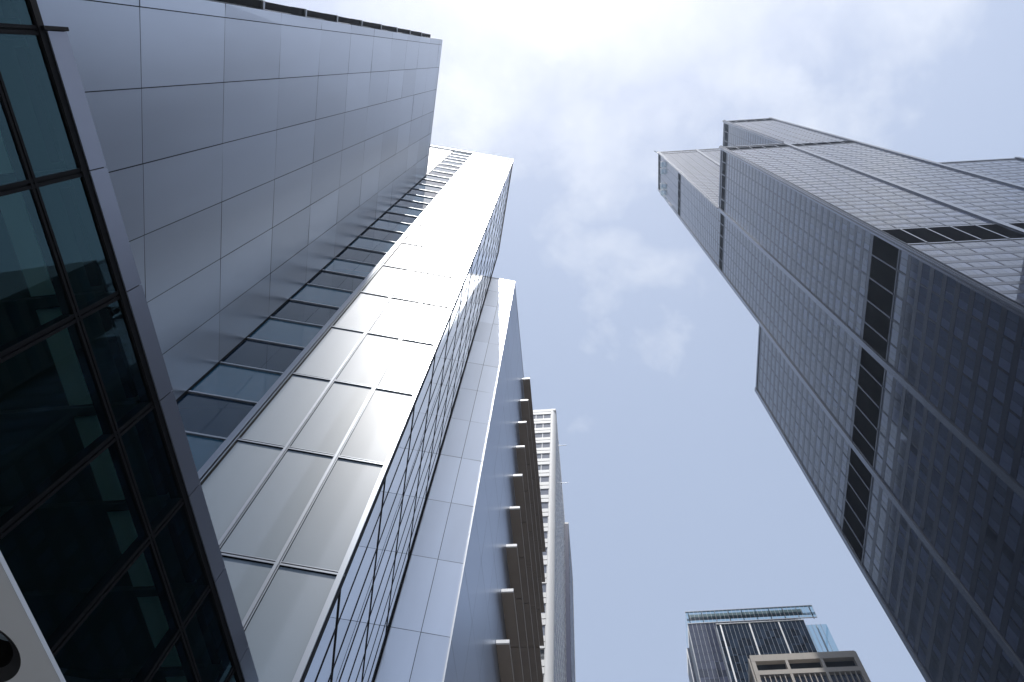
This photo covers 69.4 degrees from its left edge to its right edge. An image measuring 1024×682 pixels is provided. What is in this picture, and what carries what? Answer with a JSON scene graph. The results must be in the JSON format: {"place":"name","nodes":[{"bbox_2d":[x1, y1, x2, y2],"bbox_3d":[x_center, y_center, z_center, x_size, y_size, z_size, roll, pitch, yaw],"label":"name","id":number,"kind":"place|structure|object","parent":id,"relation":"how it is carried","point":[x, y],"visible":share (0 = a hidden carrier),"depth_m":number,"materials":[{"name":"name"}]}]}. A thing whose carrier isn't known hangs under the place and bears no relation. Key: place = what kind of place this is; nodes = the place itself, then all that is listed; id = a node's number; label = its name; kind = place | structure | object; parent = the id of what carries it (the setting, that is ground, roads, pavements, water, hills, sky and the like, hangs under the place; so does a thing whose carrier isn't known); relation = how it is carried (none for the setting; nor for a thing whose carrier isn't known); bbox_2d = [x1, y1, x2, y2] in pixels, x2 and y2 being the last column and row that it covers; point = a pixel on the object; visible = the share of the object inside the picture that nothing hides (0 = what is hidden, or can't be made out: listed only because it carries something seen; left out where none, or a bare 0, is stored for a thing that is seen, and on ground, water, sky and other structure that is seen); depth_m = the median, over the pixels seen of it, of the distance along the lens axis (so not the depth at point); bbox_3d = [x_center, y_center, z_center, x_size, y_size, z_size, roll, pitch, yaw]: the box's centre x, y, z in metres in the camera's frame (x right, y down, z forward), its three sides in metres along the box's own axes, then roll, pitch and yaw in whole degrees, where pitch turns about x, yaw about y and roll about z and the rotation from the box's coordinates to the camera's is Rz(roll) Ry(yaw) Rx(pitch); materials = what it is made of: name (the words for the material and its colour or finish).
{"place":"outdoors","nodes":[
{"label":"outdoors","id":0,"kind":"place"},
{"bbox_2d":[264,0,1023,681],"label":"sky","id":1,"kind":"structure","parent":0,"point":[682,493],"materials":[{"name":"blue"}]},
{"bbox_2d":[654,117,1023,681],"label":"skyscraper","id":2,"kind":"structure","parent":0,"point":[878,291],"depth_m":143.10,"materials":[{"name":"grey glass"}]},
{"bbox_3d":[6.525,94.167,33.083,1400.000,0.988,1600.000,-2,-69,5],"label":"ground","id":3,"kind":"structure","parent":0,"visible":0},
{"bbox_2d":[37,0,545,681],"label":"office building","id":4,"kind":"structure","parent":3,"relation":"on","point":[313,220],"depth_m":23.81,"materials":[{"name":"silver metal"}]},
{"bbox_2d":[186,434,223,471],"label":"window","id":5,"kind":"structure","parent":4,"relation":"in","point":[202,448],"depth_m":18.04,"materials":[{"name":"blue glass"}]},
{"bbox_2d":[177,393,254,437],"bbox_3d":[-8.014,1.963,19.470,2.014,2.015,0.002,10,-69,0],"label":"window","id":6,"kind":"structure","parent":4,"relation":"in","point":[219,417],"depth_m":19.59,"materials":[{"name":"blue glass"}]},
{"bbox_2d":[192,364,280,401],"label":"window","id":7,"kind":"structure","parent":4,"relation":"in","point":[225,380],"depth_m":21.40,"materials":[{"name":"blue glass"}]},
{"bbox_2d":[222,340,302,371],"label":"window","id":8,"kind":"structure","parent":4,"relation":"in","point":[251,353],"depth_m":23.36,"materials":[{"name":"blue glass"}]},
{"bbox_2d":[250,319,321,346],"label":"window","id":9,"kind":"structure","parent":4,"relation":"in","point":[291,333],"depth_m":25.33,"materials":[{"name":"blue glass"}]},
{"bbox_2d":[272,301,337,325],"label":"window","id":10,"kind":"structure","parent":4,"relation":"in","point":[296,311],"depth_m":27.30,"materials":[{"name":"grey glass"}]},
{"bbox_2d":[304,596,338,681],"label":"mirror window","id":11,"kind":"structure","parent":4,"relation":"in","point":[321,651],"depth_m":13.91,"materials":[{"name":"blue glass"}]},
{"bbox_2d":[292,285,351,306],"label":"window","id":12,"kind":"structure","parent":4,"relation":"in","point":[314,294],"depth_m":29.26,"materials":[{"name":"blue glass"}]},
{"bbox_2d":[316,632,335,681],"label":"mirror window","id":13,"kind":"structure","parent":4,"relation":"in","point":[326,670],"depth_m":14.77,"materials":[{"name":"blue glass"}]},
{"bbox_2d":[309,271,364,290],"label":"window","id":14,"kind":"structure","parent":4,"relation":"in","point":[328,279],"depth_m":31.24,"materials":[{"name":"grey glass"}]},
{"bbox_2d":[323,259,374,276],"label":"window","id":15,"kind":"structure","parent":4,"relation":"in","point":[341,266],"depth_m":33.20,"materials":[{"name":"blue glass"}]},
{"bbox_2d":[333,551,376,681],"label":"mirror window","id":16,"kind":"structure","parent":4,"relation":"in","point":[338,669],"depth_m":17.53,"materials":[{"name":"blue glass"}]},
{"bbox_2d":[340,587,372,681],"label":"mirror window","id":17,"kind":"structure","parent":4,"relation":"in","point":[355,647],"depth_m":18.59,"materials":[{"name":"blue glass"}]},
{"bbox_2d":[334,514,380,664],"bbox_3d":[-3.546,5.604,17.201,0.031,4.180,1.167,10,-69,0],"label":"mirror window","id":18,"kind":"structure","parent":4,"relation":"in","point":[351,603],"depth_m":16.93,"materials":[{"name":"blue glass"}]},
{"bbox_2d":[349,622,368,681],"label":"mirror window","id":19,"kind":"structure","parent":4,"relation":"in","point":[361,653],"depth_m":19.65,"materials":[{"name":"blue glass"}]},
{"bbox_2d":[356,656,364,681],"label":"mirror window","id":20,"kind":"structure","parent":4,"relation":"in","point":[359,679],"depth_m":20.50,"materials":[{"name":"blue glass"}]},
{"bbox_2d":[337,248,385,263],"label":"window","id":21,"kind":"structure","parent":4,"relation":"in","point":[365,256],"depth_m":35.24,"materials":[{"name":"grey glass"}]},
{"bbox_2d":[338,482,384,620],"bbox_3d":[-3.356,4.513,16.774,0.028,4.180,1.168,10,-69,0],"label":"mirror window","id":22,"kind":"structure","parent":4,"relation":"in","point":[360,552],"depth_m":16.55,"materials":[{"name":"blue glass"}]},
{"bbox_2d":[350,237,394,251],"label":"window","id":23,"kind":"structure","parent":4,"relation":"in","point":[365,243],"depth_m":37.35,"materials":[{"name":"blue glass"}]},
{"bbox_2d":[363,592,390,681],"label":"mirror window","id":24,"kind":"structure","parent":4,"relation":"in","point":[375,648],"depth_m":23.39,"materials":[{"name":"blue glass"}]},
{"bbox_2d":[369,618,387,681],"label":"mirror window","id":25,"kind":"structure","parent":4,"relation":"in","point":[377,658],"depth_m":24.40,"materials":[{"name":"blue glass"}]},
{"bbox_2d":[363,562,394,677],"bbox_3d":[-4.076,8.488,22.804,0.029,4.130,1.168,10,-69,0],"label":"mirror window","id":26,"kind":"structure","parent":4,"relation":"in","point":[375,630],"depth_m":22.65,"materials":[{"name":"blue glass"}]},
{"bbox_2d":[361,228,402,241],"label":"window","id":27,"kind":"structure","parent":4,"relation":"in","point":[372,233],"depth_m":39.44,"materials":[{"name":"grey glass"}]},
{"bbox_2d":[367,535,397,644],"bbox_3d":[-3.888,7.396,22.377,0.031,4.130,1.168,10,-69,0],"label":"mirror window","id":28,"kind":"structure","parent":4,"relation":"in","point":[374,613],"depth_m":22.18,"materials":[{"name":"blue glass"}]},
{"bbox_2d":[371,503,401,610],"bbox_3d":[-3.699,6.304,21.950,0.028,4.130,1.168,10,-69,0],"label":"mirror window","id":29,"kind":"structure","parent":4,"relation":"in","point":[395,529],"depth_m":21.81,"materials":[{"name":"blue glass"}]},
{"bbox_2d":[375,471,405,576],"bbox_3d":[-3.510,5.212,21.523,0.029,4.130,1.168,10,-69,0],"label":"mirror window","id":30,"kind":"structure","parent":4,"relation":"in","point":[383,542],"depth_m":21.35,"materials":[{"name":"blue glass"}]},
{"bbox_2d":[371,219,410,232],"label":"window","id":31,"kind":"structure","parent":4,"relation":"in","point":[382,224],"depth_m":41.56,"materials":[{"name":"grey glass"}]},
{"bbox_2d":[379,436,410,540],"bbox_3d":[-3.320,4.120,21.096,0.028,4.130,1.168,10,-69,0],"label":"mirror window","id":32,"kind":"structure","parent":4,"relation":"in","point":[394,488],"depth_m":20.93,"materials":[{"name":"blue glass"}]},
{"bbox_2d":[386,545,409,633],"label":"mirror window","id":33,"kind":"structure","parent":4,"relation":"in","point":[406,559],"depth_m":27.46,"materials":[{"name":"blue glass"}]},
{"bbox_2d":[380,212,416,223],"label":"window","id":34,"kind":"structure","parent":4,"relation":"in","point":[388,216],"depth_m":43.63,"materials":[{"name":"grey glass"}]},
{"bbox_2d":[383,410,413,503],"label":"mirror window","id":35,"kind":"structure","parent":4,"relation":"in","point":[390,475],"depth_m":20.55,"materials":[{"name":"blue glass"}]},
{"bbox_2d":[389,521,412,609],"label":"mirror window","id":36,"kind":"structure","parent":4,"relation":"in","point":[400,566],"depth_m":27.01,"materials":[{"name":"blue glass"}]},
{"bbox_2d":[393,493,416,580],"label":"mirror window","id":37,"kind":"structure","parent":4,"relation":"in","point":[411,515],"depth_m":26.61,"materials":[{"name":"blue glass"}]},
{"bbox_2d":[388,206,422,216],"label":"window","id":38,"kind":"structure","parent":4,"relation":"in","point":[396,209],"depth_m":45.65,"materials":[{"name":"grey glass"}]},
{"bbox_2d":[397,468,419,550],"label":"mirror window","id":39,"kind":"structure","parent":4,"relation":"in","point":[414,490],"depth_m":26.17,"materials":[{"name":"blue glass"}]},
{"bbox_2d":[395,200,427,209],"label":"window","id":40,"kind":"structure","parent":4,"relation":"in","point":[401,202],"depth_m":47.64,"materials":[{"name":"grey glass"}]},
{"bbox_2d":[400,440,423,523],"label":"mirror window","id":41,"kind":"structure","parent":4,"relation":"in","point":[408,491],"depth_m":25.69,"materials":[{"name":"blue glass"}]},
{"bbox_2d":[404,411,427,492],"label":"mirror window","id":42,"kind":"structure","parent":4,"relation":"in","point":[417,446],"depth_m":25.30,"materials":[{"name":"blue glass"}]},
{"bbox_2d":[402,194,432,203],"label":"window","id":43,"kind":"structure","parent":4,"relation":"in","point":[408,197],"depth_m":49.66,"materials":[{"name":"grey glass"}]},
{"bbox_2d":[409,488,426,555],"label":"mirror window","id":44,"kind":"structure","parent":4,"relation":"in","point":[423,502],"depth_m":31.37,"materials":[{"name":"blue glass"}]},
{"bbox_2d":[408,381,431,460],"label":"mirror window","id":45,"kind":"structure","parent":4,"relation":"in","point":[419,421],"depth_m":24.86,"materials":[{"name":"blue glass"}]},
{"bbox_2d":[412,466,429,532],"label":"mirror window","id":46,"kind":"structure","parent":4,"relation":"in","point":[426,480],"depth_m":31.01,"materials":[{"name":"blue glass"}]},
{"bbox_2d":[408,189,437,197],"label":"window","id":47,"kind":"structure","parent":4,"relation":"in","point":[413,191],"depth_m":51.71,"materials":[{"name":"grey glass"}]},
{"bbox_2d":[412,358,434,428],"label":"mirror window","id":48,"kind":"structure","parent":4,"relation":"in","point":[421,397],"depth_m":24.46,"materials":[{"name":"blue glass"}]},
{"bbox_2d":[415,443,432,509],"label":"mirror window","id":49,"kind":"structure","parent":4,"relation":"in","point":[429,456],"depth_m":30.55,"materials":[{"name":"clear glass"}]},
{"bbox_2d":[418,417,436,484],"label":"mirror window","id":50,"kind":"structure","parent":4,"relation":"in","point":[429,444],"depth_m":30.07,"materials":[{"name":"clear glass"}]},
{"bbox_2d":[414,184,442,191],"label":"window","id":51,"kind":"structure","parent":4,"relation":"in","point":[424,187],"depth_m":53.76,"materials":[{"name":"grey glass"}]},
{"bbox_2d":[422,393,439,456],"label":"mirror window","id":52,"kind":"structure","parent":4,"relation":"in","point":[434,413],"depth_m":29.67,"materials":[{"name":"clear glass"}]},
{"bbox_2d":[419,179,446,186],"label":"window","id":53,"kind":"structure","parent":4,"relation":"in","point":[428,182],"depth_m":55.85,"materials":[{"name":"grey glass"}]},
{"bbox_2d":[426,444,439,497],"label":"mirror window","id":54,"kind":"structure","parent":4,"relation":"in","point":[435,462],"depth_m":35.34,"materials":[{"name":"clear glass"}]},
{"bbox_2d":[426,366,443,428],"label":"mirror window","id":55,"kind":"structure","parent":4,"relation":"in","point":[438,387],"depth_m":29.26,"materials":[{"name":"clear glass"}]},
{"bbox_2d":[428,423,442,479],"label":"mirror window","id":56,"kind":"structure","parent":4,"relation":"in","point":[439,437],"depth_m":34.94,"materials":[{"name":"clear glass"}]},
{"bbox_2d":[424,175,450,182],"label":"window","id":57,"kind":"structure","parent":4,"relation":"in","point":[429,177],"depth_m":57.96,"materials":[{"name":"grey glass"}]},
{"bbox_2d":[429,342,446,402],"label":"mirror window","id":58,"kind":"structure","parent":4,"relation":"in","point":[441,362],"depth_m":28.83,"materials":[{"name":"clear glass"}]},
{"bbox_2d":[432,402,445,453],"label":"mirror window","id":59,"kind":"structure","parent":4,"relation":"in","point":[442,416],"depth_m":34.52,"materials":[{"name":"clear glass"}]},
{"bbox_2d":[429,171,453,177],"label":"window","id":60,"kind":"structure","parent":4,"relation":"in","point":[441,174],"depth_m":60.12,"materials":[{"name":"grey glass"}]},
{"bbox_2d":[433,320,449,373],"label":"mirror window","id":61,"kind":"structure","parent":4,"relation":"in","point":[445,336],"depth_m":28.43,"materials":[{"name":"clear glass"}]},
{"bbox_2d":[435,377,449,431],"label":"mirror window","id":62,"kind":"structure","parent":4,"relation":"in","point":[446,390],"depth_m":34.10,"materials":[{"name":"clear glass"}]},
{"bbox_2d":[438,355,452,408],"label":"mirror window","id":63,"kind":"structure","parent":4,"relation":"in","point":[444,384],"depth_m":33.66,"materials":[{"name":"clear glass"}]},
{"bbox_2d":[439,404,451,452],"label":"mirror window","id":64,"kind":"structure","parent":4,"relation":"in","point":[448,418],"depth_m":39.39,"materials":[{"name":"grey glass"}]},
{"bbox_2d":[434,167,457,173],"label":"window","id":65,"kind":"structure","parent":4,"relation":"in","point":[437,168],"depth_m":62.29,"materials":[{"name":"grey glass"}]},
{"bbox_2d":[442,384,454,432],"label":"mirror window","id":66,"kind":"structure","parent":4,"relation":"in","point":[451,398],"depth_m":39.01,"materials":[{"name":"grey glass"}]},
{"bbox_2d":[442,333,455,382],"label":"mirror window","id":67,"kind":"structure","parent":4,"relation":"in","point":[450,353],"depth_m":33.24,"materials":[{"name":"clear glass"}]},
{"bbox_2d":[438,164,460,169],"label":"window","id":68,"kind":"structure","parent":4,"relation":"in","point":[440,165],"depth_m":64.42,"materials":[{"name":"grey glass"}]},
{"bbox_2d":[445,364,457,411],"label":"mirror window","id":69,"kind":"structure","parent":4,"relation":"in","point":[453,381],"depth_m":38.60,"materials":[{"name":"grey glass"}]},
{"bbox_2d":[445,310,458,358],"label":"mirror window","id":70,"kind":"structure","parent":4,"relation":"in","point":[454,327],"depth_m":32.81,"materials":[{"name":"grey glass"}]},
{"bbox_2d":[441,160,463,165],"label":"window","id":71,"kind":"structure","parent":4,"relation":"in","point":[445,162],"depth_m":66.52,"materials":[{"name":"grey glass"}]},
{"bbox_2d":[448,344,460,390],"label":"mirror window","id":72,"kind":"structure","parent":4,"relation":"in","point":[456,360],"depth_m":38.16,"materials":[{"name":"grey glass"}]},
{"bbox_2d":[449,291,461,331],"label":"mirror window","id":73,"kind":"structure","parent":4,"relation":"in","point":[457,306],"depth_m":32.46,"materials":[{"name":"grey glass"}]},
{"bbox_2d":[451,374,460,411],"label":"mirror window","id":74,"kind":"structure","parent":4,"relation":"in","point":[458,384],"depth_m":43.68,"materials":[{"name":"grey glass"}]},
{"bbox_2d":[451,324,463,369],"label":"mirror window","id":75,"kind":"structure","parent":4,"relation":"in","point":[460,336],"depth_m":37.72,"materials":[{"name":"grey glass"}]},
{"bbox_2d":[453,355,463,396],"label":"mirror window","id":76,"kind":"structure","parent":4,"relation":"in","point":[460,368],"depth_m":43.26,"materials":[{"name":"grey glass"}]},
{"bbox_2d":[454,303,466,348],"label":"mirror window","id":77,"kind":"structure","parent":4,"relation":"in","point":[461,322],"depth_m":37.24,"materials":[{"name":"grey glass"}]},
{"bbox_2d":[456,336,466,376],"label":"mirror window","id":78,"kind":"structure","parent":4,"relation":"in","point":[461,356],"depth_m":42.84,"materials":[{"name":"grey glass"}]},
{"bbox_2d":[457,282,469,326],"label":"mirror window","id":79,"kind":"structure","parent":4,"relation":"in","point":[464,300],"depth_m":36.82,"materials":[{"name":"grey glass"}]},
{"bbox_2d":[459,320,468,356],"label":"mirror window","id":80,"kind":"structure","parent":4,"relation":"in","point":[465,333],"depth_m":42.33,"materials":[{"name":"grey glass"}]},
{"bbox_2d":[460,347,468,380],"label":"mirror window","id":81,"kind":"structure","parent":4,"relation":"in","point":[468,347],"depth_m":47.79,"materials":[{"name":"grey glass"}]},
{"bbox_2d":[461,266,471,301],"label":"mirror window","id":82,"kind":"structure","parent":4,"relation":"in","point":[469,274],"depth_m":36.49,"materials":[{"name":"grey glass"}]},
{"bbox_2d":[462,300,471,336],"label":"mirror window","id":83,"kind":"structure","parent":4,"relation":"in","point":[468,313],"depth_m":41.95,"materials":[{"name":"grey glass"}]},
{"bbox_2d":[463,333,470,362],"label":"mirror window","id":84,"kind":"structure","parent":4,"relation":"in","point":[468,342],"depth_m":47.30,"materials":[{"name":"grey glass"}]},
{"bbox_2d":[465,314,473,347],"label":"mirror window","id":85,"kind":"structure","parent":4,"relation":"in","point":[470,327],"depth_m":47.00,"materials":[{"name":"grey glass"}]},
{"bbox_2d":[465,281,474,316],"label":"mirror window","id":86,"kind":"structure","parent":4,"relation":"in","point":[471,293],"depth_m":41.51,"materials":[{"name":"grey glass"}]},
{"bbox_2d":[468,296,476,328],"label":"mirror window","id":87,"kind":"structure","parent":4,"relation":"in","point":[473,308],"depth_m":46.51,"materials":[{"name":"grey glass"}]},
{"bbox_2d":[468,261,477,295],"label":"mirror window","id":88,"kind":"structure","parent":4,"relation":"in","point":[472,279],"depth_m":41.13,"materials":[{"name":"grey glass"}]},
{"bbox_2d":[471,280,478,309],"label":"mirror window","id":89,"kind":"structure","parent":4,"relation":"in","point":[475,293],"depth_m":46.09,"materials":[{"name":"grey glass"}]},
{"bbox_2d":[471,246,479,274],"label":"mirror window","id":90,"kind":"structure","parent":4,"relation":"in","point":[477,254],"depth_m":40.73,"materials":[{"name":"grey glass"}]},
{"bbox_2d":[473,261,481,293],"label":"mirror window","id":91,"kind":"structure","parent":4,"relation":"in","point":[478,273],"depth_m":45.63,"materials":[{"name":"grey glass"}]},
{"bbox_2d":[476,243,484,273],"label":"mirror window","id":92,"kind":"structure","parent":4,"relation":"in","point":[481,254],"depth_m":45.20,"materials":[{"name":"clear glass"}]},
{"bbox_2d":[479,229,486,254],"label":"mirror window","id":93,"kind":"structure","parent":4,"relation":"in","point":[483,240],"depth_m":44.92,"materials":[{"name":"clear glass"}]},
{"bbox_2d":[483,230,489,254],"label":"mirror window","id":94,"kind":"structure","parent":4,"relation":"in","point":[486,241],"depth_m":49.25,"materials":[{"name":"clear glass"}]},
{"bbox_2d":[480,167,511,312],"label":"mirror window","id":95,"kind":"structure","parent":4,"relation":"in","point":[488,277],"depth_m":65.49,"materials":[{"name":"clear glass"}]},
{"bbox_2d":[533,409,575,681],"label":"white tower","id":96,"kind":"structure","parent":3,"relation":"on","point":[557,651],"depth_m":129.33,"materials":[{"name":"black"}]},
{"bbox_2d":[540,489,548,494],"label":"window","id":97,"kind":"structure","parent":96,"relation":"in","point":[544,491],"depth_m":129.25,"materials":[{"name":"grey glass"}]},
{"bbox_2d":[554,469,565,681],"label":"window","id":98,"kind":"structure","parent":96,"relation":"in","point":[561,543],"depth_m":123.94,"materials":[{"name":"grey glass"}]},
{"bbox_2d":[569,542,574,681],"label":"window","id":99,"kind":"structure","parent":96,"relation":"in","point":[570,569],"depth_m":147.22,"materials":[{"name":"glass"}]},
{"bbox_2d":[685,605,838,681],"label":"blue glass tower","id":100,"kind":"structure","parent":3,"relation":"on","point":[720,651],"depth_m":248.71,"materials":[{"name":"black"}]},
{"bbox_2d":[698,637,729,681],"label":"window","id":101,"kind":"structure","parent":100,"relation":"in","point":[701,671],"depth_m":238.90,"materials":[{"name":"black glass"}]},
{"bbox_2d":[748,650,870,681],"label":"concrete tower","id":102,"kind":"structure","parent":3,"relation":"on","point":[839,666],"depth_m":187.86,"materials":[{"name":"beige concrete"}]},
{"bbox_2d":[761,677,790,681],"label":"window","id":103,"kind":"structure","parent":102,"relation":"in","point":[788,678],"depth_m":185.40,"materials":[{"name":"grey glass"}]},
{"bbox_2d":[794,675,827,681],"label":"window","id":104,"kind":"structure","parent":102,"relation":"in","point":[802,677],"depth_m":184.34,"materials":[{"name":"grey glass"}]},
{"bbox_2d":[830,674,863,681],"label":"window","id":105,"kind":"structure","parent":102,"relation":"in","point":[848,675],"depth_m":183.26,"materials":[{"name":"grey glass"}]},
{"bbox_3d":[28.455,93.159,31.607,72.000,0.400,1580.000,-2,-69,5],"label":"sidewalk","id":106,"kind":"structure","parent":0,"visible":0},
{"bbox_2d":[0,0,258,681],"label":"glass lobby","id":107,"kind":"object","parent":106,"relation":"on","point":[110,551],"visible":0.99,"depth_m":9.72,"materials":[{"name":"black glass"}]},
{"bbox_2d":[0,551,65,681],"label":"entrance canopy","id":108,"kind":"object","parent":107,"relation":"attached to","point":[20,631],"visible":1,"depth_m":3.21,"materials":[{"name":"grey metal"}]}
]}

